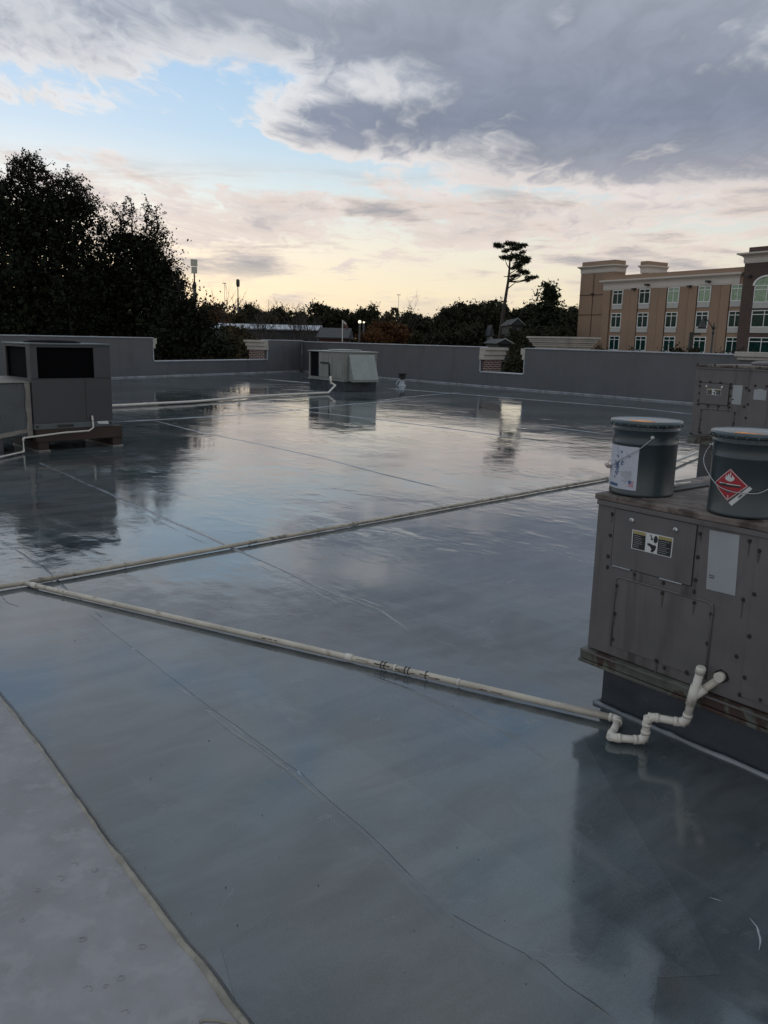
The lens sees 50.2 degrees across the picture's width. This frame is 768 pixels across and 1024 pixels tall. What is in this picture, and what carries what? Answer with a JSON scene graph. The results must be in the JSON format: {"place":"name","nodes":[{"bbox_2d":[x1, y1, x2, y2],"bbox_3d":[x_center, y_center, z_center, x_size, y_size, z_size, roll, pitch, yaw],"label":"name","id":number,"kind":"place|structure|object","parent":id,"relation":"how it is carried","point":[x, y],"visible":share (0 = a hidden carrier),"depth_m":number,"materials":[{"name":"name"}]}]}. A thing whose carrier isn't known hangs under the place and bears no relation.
{"place":"outdoors","nodes":[
{"label":"outdoors","id":0,"kind":"place"},
{"bbox_2d":[0,0,767,318],"label":"sky","id":1,"kind":"structure","parent":0,"point":[348,154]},
{"bbox_2d":[526,336,600,349],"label":"stepped cornice","id":2,"kind":"structure","parent":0,"point":[561,342],"depth_m":31.79,"materials":[{"name":"concrete"}]},
{"bbox_2d":[577,246,767,353],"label":"hotel","id":3,"kind":"structure","parent":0,"point":[653,306],"depth_m":100.97,"materials":[{"name":"beige paint"}]},
{"bbox_2d":[608,336,619,349],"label":"window","id":4,"kind":"structure","parent":3,"relation":"in","point":[613,340],"depth_m":109.46,"materials":[{"name":"white glass"}]},
{"bbox_2d":[610,313,621,331],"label":"window","id":5,"kind":"structure","parent":3,"relation":"in","point":[615,325],"depth_m":108.87,"materials":[{"name":"white glass"}]},
{"bbox_2d":[612,290,623,309],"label":"window","id":6,"kind":"structure","parent":3,"relation":"in","point":[617,300],"depth_m":108.26,"materials":[{"name":"white glass"}]},
{"bbox_2d":[634,336,646,350],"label":"window","id":7,"kind":"structure","parent":3,"relation":"in","point":[640,341],"depth_m":105.73,"materials":[{"name":"white glass"}]},
{"bbox_2d":[636,313,648,331],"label":"window","id":8,"kind":"structure","parent":3,"relation":"in","point":[642,318],"depth_m":105.24,"materials":[{"name":"white glass"}]},
{"bbox_2d":[638,289,650,308],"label":"window","id":9,"kind":"structure","parent":3,"relation":"in","point":[644,294],"depth_m":104.62,"materials":[{"name":"white glass"}]},
{"bbox_2d":[662,336,675,351],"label":"window","id":10,"kind":"structure","parent":3,"relation":"in","point":[667,339],"depth_m":102.12,"materials":[{"name":"white glass"}]},
{"bbox_2d":[664,312,677,332],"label":"window","id":11,"kind":"structure","parent":3,"relation":"in","point":[671,317],"depth_m":101.55,"materials":[{"name":"white glass"}]},
{"bbox_2d":[666,287,679,307],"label":"window","id":12,"kind":"structure","parent":3,"relation":"in","point":[673,292],"depth_m":100.91,"materials":[{"name":"green glass"}]},
{"bbox_2d":[693,337,706,352],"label":"window","id":13,"kind":"structure","parent":3,"relation":"in","point":[697,341],"depth_m":98.28,"materials":[{"name":"white glass"}]},
{"bbox_2d":[694,311,708,332],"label":"window","id":14,"kind":"structure","parent":3,"relation":"in","point":[699,315],"depth_m":97.90,"materials":[{"name":"white glass"}]},
{"bbox_2d":[697,286,711,307],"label":"window","id":15,"kind":"structure","parent":3,"relation":"in","point":[704,292],"depth_m":97.26,"materials":[{"name":"green glass"}]},
{"bbox_2d":[725,337,736,353],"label":"window","id":16,"kind":"structure","parent":3,"relation":"in","point":[730,344],"depth_m":94.89,"materials":[{"name":"white glass"}]},
{"bbox_2d":[727,311,739,332],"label":"window","id":17,"kind":"structure","parent":3,"relation":"in","point":[733,318],"depth_m":94.36,"materials":[{"name":"white glass"}]},
{"bbox_2d":[730,284,742,306],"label":"window","id":18,"kind":"structure","parent":3,"relation":"in","point":[736,290],"depth_m":93.74,"materials":[{"name":"green glass"}]},
{"bbox_2d":[747,337,767,351],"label":"window","id":19,"kind":"structure","parent":3,"relation":"in","point":[759,344],"depth_m":91.43,"materials":[{"name":"green glass"}]},
{"bbox_2d":[750,310,767,332],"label":"window","id":20,"kind":"structure","parent":3,"relation":"in","point":[759,318],"depth_m":91.03,"materials":[{"name":"green glass"}]},
{"bbox_2d":[752,275,767,307],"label":"window","id":21,"kind":"structure","parent":3,"relation":"in","point":[760,299],"depth_m":90.54,"materials":[{"name":"green glass"}]},
{"label":"car park","id":22,"kind":"structure","parent":0,"visible":0},
{"bbox_2d":[190,259,197,359],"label":"pylon sign","id":23,"kind":"object","parent":22,"relation":"on","point":[194,263],"visible":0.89,"depth_m":125.09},
{"bbox_2d":[192,298,226,359],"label":"tree","id":24,"kind":"object","parent":22,"relation":"on","point":[218,308],"visible":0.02,"depth_m":144.97,"materials":[{"name":"green plant"}]},
{"bbox_2d":[201,307,229,330],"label":"tree","id":25,"kind":"object","parent":22,"relation":"on","point":[226,319],"visible":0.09,"depth_m":135.68,"materials":[{"name":"green plant"}]},
{"bbox_2d":[203,279,245,324],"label":"bare tree","id":26,"kind":"object","parent":22,"relation":"on","point":[222,319],"visible":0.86,"depth_m":114.44,"materials":[{"name":"brown plant"}]},
{"bbox_2d":[205,330,246,359],"bbox_3d":[-11.741,-9.729,61.382,3.447,7.693,4.423,9,14,32],"label":"bush","id":27,"kind":"object","parent":22,"relation":"on","point":[234,337],"visible":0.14,"depth_m":61.00,"materials":[{"name":"green plant"}]},
{"bbox_2d":[226,310,246,323],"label":"tree","id":28,"kind":"object","parent":22,"relation":"on","point":[238,316],"visible":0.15,"depth_m":144.60,"materials":[{"name":"green plant"}]},
{"bbox_2d":[220,321,257,358],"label":"bush","id":29,"kind":"object","parent":22,"relation":"on","point":[233,329],"visible":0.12,"depth_m":72.89,"materials":[{"name":"green plant"}]},
{"bbox_2d":[240,299,268,323],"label":"tree","id":30,"kind":"object","parent":22,"relation":"on","point":[247,307],"visible":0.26,"depth_m":155.04,"materials":[{"name":"green plant"}]},
{"bbox_2d":[236,312,280,339],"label":"bare tree","id":31,"kind":"object","parent":22,"relation":"on","point":[259,335],"visible":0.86,"depth_m":87.94,"materials":[{"name":"brown plant"}]},
{"bbox_2d":[247,301,275,339],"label":"bare tree","id":32,"kind":"object","parent":22,"relation":"on","point":[268,313],"visible":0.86,"depth_m":106.62,"materials":[{"name":"brown plant"}]},
{"bbox_2d":[213,323,322,354],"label":"shed","id":33,"kind":"structure","parent":22,"relation":"on","point":[281,329],"depth_m":116.44,"materials":[{"name":"grey"}]},
{"bbox_2d":[260,310,279,324],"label":"tree","id":34,"kind":"object","parent":22,"relation":"on","point":[271,317],"visible":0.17,"depth_m":159.27,"materials":[{"name":"green plant"}]},
{"bbox_2d":[268,318,308,339],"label":"bare tree","id":35,"kind":"object","parent":22,"relation":"on","point":[296,337],"visible":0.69,"depth_m":90.74,"materials":[{"name":"brown plant"}]},
{"bbox_2d":[277,305,303,324],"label":"tree","id":36,"kind":"object","parent":22,"relation":"on","point":[289,313],"visible":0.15,"depth_m":163.97,"materials":[{"name":"green plant"}]},
{"bbox_2d":[266,298,315,339],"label":"bare tree","id":37,"kind":"object","parent":22,"relation":"on","point":[288,320],"visible":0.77,"depth_m":97.39,"materials":[{"name":"brown plant"}]},
{"bbox_2d":[289,309,325,341],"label":"bare tree","id":38,"kind":"object","parent":22,"relation":"on","point":[300,328],"visible":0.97,"depth_m":82.20,"materials":[{"name":"brown plant"}]},
{"bbox_2d":[298,298,338,327],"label":"tree","id":39,"kind":"object","parent":22,"relation":"on","point":[321,312],"visible":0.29,"depth_m":159.44,"materials":[{"name":"green plant"}]},
{"bbox_2d":[316,328,353,342],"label":"shed","id":40,"kind":"structure","parent":22,"relation":"on","point":[329,335],"depth_m":88.57,"materials":[{"name":"grey"}]},
{"bbox_2d":[322,303,357,327],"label":"tree","id":41,"kind":"object","parent":22,"relation":"on","point":[338,315],"visible":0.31,"depth_m":163.86,"materials":[{"name":"green plant"}]},
{"bbox_2d":[351,305,374,342],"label":"tree","id":42,"kind":"object","parent":22,"relation":"on","point":[361,315],"visible":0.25,"depth_m":165.40,"materials":[{"name":"green plant"}]},
{"bbox_2d":[353,324,392,343],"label":"autumn tree","id":43,"kind":"object","parent":22,"relation":"on","point":[375,336],"visible":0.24,"depth_m":86.81,"materials":[{"name":"brown plant"}]},
{"bbox_2d":[365,301,381,331],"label":"tree","id":44,"kind":"object","parent":22,"relation":"on","point":[373,312],"visible":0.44,"depth_m":162.76,"materials":[{"name":"green plant"}]},
{"bbox_2d":[378,311,396,329],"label":"tree","id":45,"kind":"object","parent":22,"relation":"on","point":[389,315],"visible":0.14,"depth_m":145.45,"materials":[{"name":"green plant"}]},
{"bbox_2d":[366,319,420,343],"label":"autumn tree","id":46,"kind":"object","parent":22,"relation":"on","point":[398,336],"visible":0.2,"depth_m":91.55,"materials":[{"name":"brown plant"}]},
{"bbox_2d":[396,305,426,343],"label":"tree","id":47,"kind":"object","parent":22,"relation":"on","point":[407,314],"visible":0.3,"depth_m":173.56,"materials":[{"name":"green plant"}]},
{"bbox_2d":[406,329,426,344],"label":"tree","id":48,"kind":"object","parent":22,"relation":"on","point":[414,340],"visible":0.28,"depth_m":115.49,"materials":[{"name":"green plant"}]},
{"bbox_2d":[409,312,437,337],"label":"tree","id":49,"kind":"object","parent":22,"relation":"on","point":[426,321],"visible":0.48,"depth_m":173.13,"materials":[{"name":"green plant"}]},
{"bbox_2d":[420,326,468,345],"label":"tree","id":50,"kind":"object","parent":22,"relation":"on","point":[439,337],"visible":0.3,"depth_m":96.77,"materials":[{"name":"green plant"}]},
{"bbox_2d":[431,302,466,335],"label":"tree","id":51,"kind":"object","parent":22,"relation":"on","point":[446,318],"visible":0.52,"depth_m":153.05,"materials":[{"name":"green plant"}]},
{"bbox_2d":[444,299,474,330],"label":"tree","id":52,"kind":"object","parent":22,"relation":"on","point":[463,307],"visible":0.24,"depth_m":154.23,"materials":[{"name":"green plant"}]},
{"bbox_2d":[455,318,485,346],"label":"tree","id":53,"kind":"object","parent":22,"relation":"on","point":[473,333],"visible":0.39,"depth_m":101.12,"materials":[{"name":"green plant"}]},
{"bbox_2d":[468,296,510,338],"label":"tree","id":54,"kind":"object","parent":22,"relation":"on","point":[486,313],"visible":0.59,"depth_m":153.20,"materials":[{"name":"green plant"}]},
{"bbox_2d":[485,325,493,340],"bbox_3d":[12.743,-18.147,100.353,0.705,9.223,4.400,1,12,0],"label":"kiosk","id":55,"kind":"object","parent":22,"relation":"on","point":[489,334],"visible":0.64,"depth_m":98.26,"materials":[{"name":"grey"}]},
{"bbox_2d":[484,338,514,368],"bbox_3d":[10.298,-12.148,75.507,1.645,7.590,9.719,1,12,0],"label":"house","id":56,"kind":"structure","parent":22,"relation":"on","point":[501,343],"depth_m":70.63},
{"bbox_2d":[501,318,524,335],"bbox_3d":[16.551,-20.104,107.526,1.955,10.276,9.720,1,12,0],"label":"house","id":57,"kind":"structure","parent":22,"relation":"on","point":[518,322],"depth_m":103.66,"materials":[{"name":"grey"}]},
{"bbox_2d":[501,346,527,372],"bbox_3d":[8.762,-7.587,55.504,3.819,7.202,3.771,0,12,-7],"label":"bush","id":58,"kind":"object","parent":22,"relation":"on","point":[514,363],"visible":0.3,"depth_m":54.16,"materials":[{"name":"green plant"}]},
{"bbox_2d":[504,302,525,321],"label":"tree","id":59,"kind":"object","parent":22,"relation":"on","point":[514,312],"visible":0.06,"depth_m":164.21,"materials":[{"name":"green plant"}]},
{"bbox_2d":[493,240,538,338],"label":"pine tree","id":60,"kind":"object","parent":22,"relation":"on","point":[521,261],"visible":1,"depth_m":112.97,"materials":[{"name":"green plant"}]},
{"bbox_2d":[508,324,530,354],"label":"bush","id":61,"kind":"object","parent":22,"relation":"on","point":[516,336],"visible":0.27,"depth_m":85.52,"materials":[{"name":"green plant"}]},
{"bbox_2d":[508,328,532,347],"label":"bush","id":62,"kind":"object","parent":22,"relation":"on","point":[525,334],"visible":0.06,"depth_m":92.37,"materials":[{"name":"green plant"}]},
{"bbox_2d":[508,298,537,330],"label":"tree","id":63,"kind":"object","parent":22,"relation":"on","point":[523,315],"visible":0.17,"depth_m":159.39,"materials":[{"name":"green plant"}]},
{"bbox_2d":[524,326,560,347],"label":"tree","id":64,"kind":"object","parent":22,"relation":"on","point":[542,332],"visible":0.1,"depth_m":108.33,"materials":[{"name":"green plant"}]},
{"bbox_2d":[523,279,568,330],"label":"conifer","id":65,"kind":"object","parent":22,"relation":"on","point":[545,311],"visible":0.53,"depth_m":115.73,"materials":[{"name":"plant"}]},
{"bbox_2d":[550,323,574,336],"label":"tree","id":66,"kind":"object","parent":22,"relation":"on","point":[565,332],"visible":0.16,"depth_m":111.82,"materials":[{"name":"green plant"}]},
{"bbox_2d":[556,302,577,336],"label":"tree","id":67,"kind":"object","parent":22,"relation":"on","point":[571,323],"visible":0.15,"depth_m":143.92,"materials":[{"name":"green plant"}]},
{"bbox_2d":[697,317,715,352],"bbox_3d":[22.140,-8.879,57.293,1.236,9.223,0.611,1,12,0],"label":"street lamp","id":68,"kind":"object","parent":22,"relation":"on","point":[702,325],"visible":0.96,"depth_m":56.40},
{"label":"ground","id":69,"kind":"structure","parent":0,"visible":0},
{"bbox_2d":[0,147,131,336],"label":"oak tree","id":70,"kind":"object","parent":69,"relation":"on","point":[39,284],"visible":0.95,"depth_m":41.36,"materials":[{"name":"green plant"}]},
{"bbox_2d":[70,194,202,356],"bbox_3d":[-14.336,-10.148,46.171,8.914,14.700,6.478,1,12,0],"label":"oak tree","id":71,"kind":"object","parent":69,"relation":"on","point":[150,264],"visible":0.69,"depth_m":44.52,"materials":[{"name":"green plant"}]},
{"bbox_2d":[118,272,246,359],"bbox_3d":[-9.743,-6.821,41.506,6.936,10.286,4.054,-1,12,-11],"label":"oak tree","id":72,"kind":"object","parent":69,"relation":"on","point":[188,339],"visible":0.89,"depth_m":40.62,"materials":[{"name":"green plant"}]},
{"bbox_2d":[83,301,443,359],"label":"wood","id":73,"kind":"object","parent":69,"relation":"on","point":[395,309],"depth_m":227.50,"materials":[{"name":"green plant"}]},
{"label":"building body","id":74,"kind":"structure","parent":0,"visible":0},
{"bbox_2d":[0,371,767,1023],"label":"roof deck","id":75,"kind":"structure","parent":74,"relation":"on","point":[178,789],"depth_m":5.27,"materials":[{"name":"rubber"}]},
{"bbox_2d":[0,376,32,452],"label":"rooftop unit","id":76,"kind":"object","parent":75,"relation":"on","point":[15,410],"visible":0.96,"depth_m":11.61,"materials":[{"name":"metal"}]},
{"bbox_2d":[13,437,50,451],"bbox_3d":[-5.286,-1.031,12.264,0.170,0.134,1.040,-10,16,-43],"label":"timber block","id":77,"kind":"object","parent":75,"relation":"on","point":[29,443],"depth_m":12.05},
{"bbox_2d":[33,425,122,441],"bbox_3d":[-4.582,-1.184,12.302,1.320,0.178,0.146,-10,16,-43],"label":"timber sleeper","id":78,"kind":"object","parent":77,"relation":"on","point":[105,432],"visible":0.97,"depth_m":12.23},
{"bbox_3d":[-5.162,-1.325,12.911,1.300,0.178,0.140,-10,16,-43],"label":"timber sleeper","id":79,"kind":"object","parent":77,"relation":"on","visible":0},
{"bbox_2d":[1,340,113,429],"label":"rooftop unit","id":80,"kind":"object","parent":79,"relation":"on","point":[70,384],"visible":0.96,"depth_m":12.04,"materials":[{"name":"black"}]},
{"bbox_2d":[0,540,68,590],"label":"roof seam","id":81,"kind":"object","parent":75,"relation":"on","point":[50,573],"visible":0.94,"depth_m":6.04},
{"bbox_2d":[0,416,93,457],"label":"drain pipe","id":82,"kind":"object","parent":75,"relation":"on","point":[23,438],"visible":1,"depth_m":11.82,"materials":[{"name":"plastic"}]},
{"bbox_2d":[85,437,122,445],"bbox_3d":[-4.466,-1.173,13.030,0.170,0.134,1.040,-10,16,-43],"label":"timber block","id":83,"kind":"object","parent":75,"relation":"on","point":[114,441],"depth_m":12.72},
{"bbox_2d":[0,697,236,1023],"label":"old membrane","id":84,"kind":"object","parent":75,"relation":"on","point":[51,966],"visible":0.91,"depth_m":2.37,"materials":[{"name":"rubber"}]},
{"bbox_2d":[0,696,249,1023],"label":"membrane edge","id":85,"kind":"object","parent":84,"relation":"on","point":[234,1011],"visible":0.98,"depth_m":2.44,"materials":[{"name":"rubber"}]},
{"bbox_2d":[199,1018,238,1023],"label":"membrane crease","id":86,"kind":"object","parent":84,"relation":"on","point":[215,1020],"visible":1,"depth_m":2.06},
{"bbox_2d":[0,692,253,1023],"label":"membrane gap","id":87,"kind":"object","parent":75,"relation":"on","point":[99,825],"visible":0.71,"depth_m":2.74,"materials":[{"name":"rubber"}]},
{"bbox_2d":[39,462,245,553],"bbox_3d":[-2.840,-0.163,8.713,0.075,0.008,5.753,-8,15,-37],"label":"roof seam","id":88,"kind":"object","parent":75,"relation":"on","point":[177,524],"visible":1,"depth_m":8.02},
{"bbox_2d":[0,335,302,377],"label":"parapet wall","id":89,"kind":"structure","parent":75,"relation":"on","point":[131,357],"depth_m":34.66,"materials":[{"name":"grey paint"}]},
{"bbox_2d":[112,376,335,406],"bbox_3d":[-4.428,-3.229,21.809,0.442,0.520,10.348,9,14,33],"label":"drain pipe","id":90,"kind":"object","parent":75,"relation":"on","point":[193,401],"visible":0.82,"depth_m":21.80,"materials":[{"name":"plastic"}]},
{"bbox_2d":[123,399,407,421],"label":"roof seam","id":91,"kind":"object","parent":75,"relation":"on","point":[256,413],"visible":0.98,"depth_m":18.50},
{"bbox_2d":[207,712,331,806],"bbox_3d":[-0.504,1.007,3.415,0.032,0.003,0.988,-9,15,-39],"label":"roof seam","id":92,"kind":"object","parent":75,"relation":"on","point":[294,776],"visible":1,"depth_m":3.36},
{"bbox_2d":[157,421,447,489],"bbox_3d":[-1.929,-1.062,13.092,0.178,0.008,8.945,-8,15,-37],"label":"roof seam","id":93,"kind":"object","parent":75,"relation":"on","point":[314,456],"visible":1,"depth_m":11.84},
{"bbox_2d":[0,477,607,588],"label":"drain pipe","id":94,"kind":"object","parent":75,"relation":"on","point":[89,571],"visible":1,"depth_m":6.87,"materials":[{"name":"plastic"}]},
{"bbox_2d":[243,553,407,629],"bbox_3d":[-0.476,0.509,5.783,0.093,0.006,2.189,-8,15,-37],"label":"roof seam","id":95,"kind":"object","parent":75,"relation":"on","point":[369,606],"visible":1,"depth_m":5.63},
{"bbox_2d":[308,349,379,391],"bbox_3d":[-1.336,-4.854,27.932,1.420,1.350,2.570,-8,15,-36],"label":"rooftop unit","id":96,"kind":"object","parent":75,"relation":"on","point":[347,370],"visible":0.98,"depth_m":27.26,"materials":[{"name":"grey metal"}]},
{"bbox_2d":[24,581,725,744],"bbox_3d":[-0.483,0.566,4.512,4.424,0.408,0.233,8,14,30],"label":"drain pipe","id":97,"kind":"object","parent":75,"relation":"on","point":[697,690],"visible":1,"depth_m":4.03,"materials":[{"name":"plastic"}]},
{"bbox_2d":[263,406,536,440],"bbox_3d":[-0.034,-1.962,17.582,0.205,0.010,8.512,-10,16,-43],"label":"roof seam","id":98,"kind":"object","parent":75,"relation":"on","point":[415,424],"visible":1,"depth_m":16.92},
{"bbox_2d":[396,373,406,385],"bbox_3d":[0.653,-5.034,31.099,0.408,0.508,0.387,1,12,0],"label":"roof vent","id":99,"kind":"object","parent":75,"relation":"on","point":[402,376],"visible":0.99,"depth_m":31.02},
{"bbox_2d":[221,858,583,1023],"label":"roof patch","id":100,"kind":"object","parent":75,"relation":"on","point":[356,949],"visible":0.97,"depth_m":2.25,"materials":[{"name":"rubber"}]},
{"bbox_2d":[90,615,720,1023],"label":"roof patch","id":101,"kind":"object","parent":75,"relation":"on","point":[558,879],"visible":1,"depth_m":3.06,"materials":[{"name":"rubber"}]},
{"bbox_2d":[332,806,481,943],"bbox_3d":[0.062,1.175,2.676,0.035,0.004,0.905,-6,14,-33],"label":"roof seam","id":102,"kind":"object","parent":75,"relation":"on","point":[456,922],"visible":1,"depth_m":2.62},
{"bbox_2d":[360,672,547,759],"bbox_3d":[0.325,0.935,3.849,0.097,0.003,1.270,-9,16,-41],"label":"roof seam","id":103,"kind":"object","parent":75,"relation":"on","point":[513,736],"visible":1,"depth_m":3.88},
{"bbox_2d":[302,341,758,403],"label":"parapet wall","id":104,"kind":"structure","parent":75,"relation":"on","point":[657,376],"depth_m":29.22,"materials":[{"name":"grey paint"}]},
{"bbox_2d":[734,352,767,360],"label":"stone cap","id":105,"kind":"object","parent":104,"relation":"on","point":[761,356],"visible":1,"depth_m":23.27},
{"bbox_2d":[392,388,687,413],"bbox_3d":[4.217,-3.532,25.524,0.496,0.011,11.952,-9,16,-42],"label":"roof seam","id":106,"kind":"object","parent":75,"relation":"on","point":[545,400],"visible":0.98,"depth_m":24.90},
{"bbox_2d":[530,955,618,1023],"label":"roof seam","id":107,"kind":"object","parent":75,"relation":"on","point":[584,999],"visible":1,"depth_m":2.19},
{"bbox_2d":[578,476,767,779],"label":"rooftop unit","id":108,"kind":"object","parent":75,"relation":"on","point":[680,587],"visible":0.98,"depth_m":3.50,"materials":[{"name":"grey metal"}]},
{"bbox_2d":[605,416,683,497],"bbox_3d":[1.184,-0.256,3.743,0.329,0.337,0.322,1,12,0],"label":"steel pail","id":109,"kind":"object","parent":108,"relation":"on","point":[643,459],"visible":1,"depth_m":3.63,"materials":[{"name":"grey metal"}]},
{"bbox_2d":[673,482,708,491],"bbox_3d":[1.458,-0.119,3.920,0.375,0.008,0.060,-8,15,-37],"label":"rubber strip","id":110,"kind":"object","parent":108,"relation":"on","point":[690,486],"visible":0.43,"depth_m":3.91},
{"bbox_2d":[703,427,767,519],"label":"steel pail","id":111,"kind":"object","parent":108,"relation":"on","point":[738,482],"visible":1,"depth_m":3.23,"materials":[{"name":"grey metal"}]},
{"bbox_2d":[686,361,767,476],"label":"rooftop unit","id":112,"kind":"object","parent":75,"relation":"on","point":[730,395],"visible":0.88,"depth_m":9.94,"materials":[{"name":"grey metal"}]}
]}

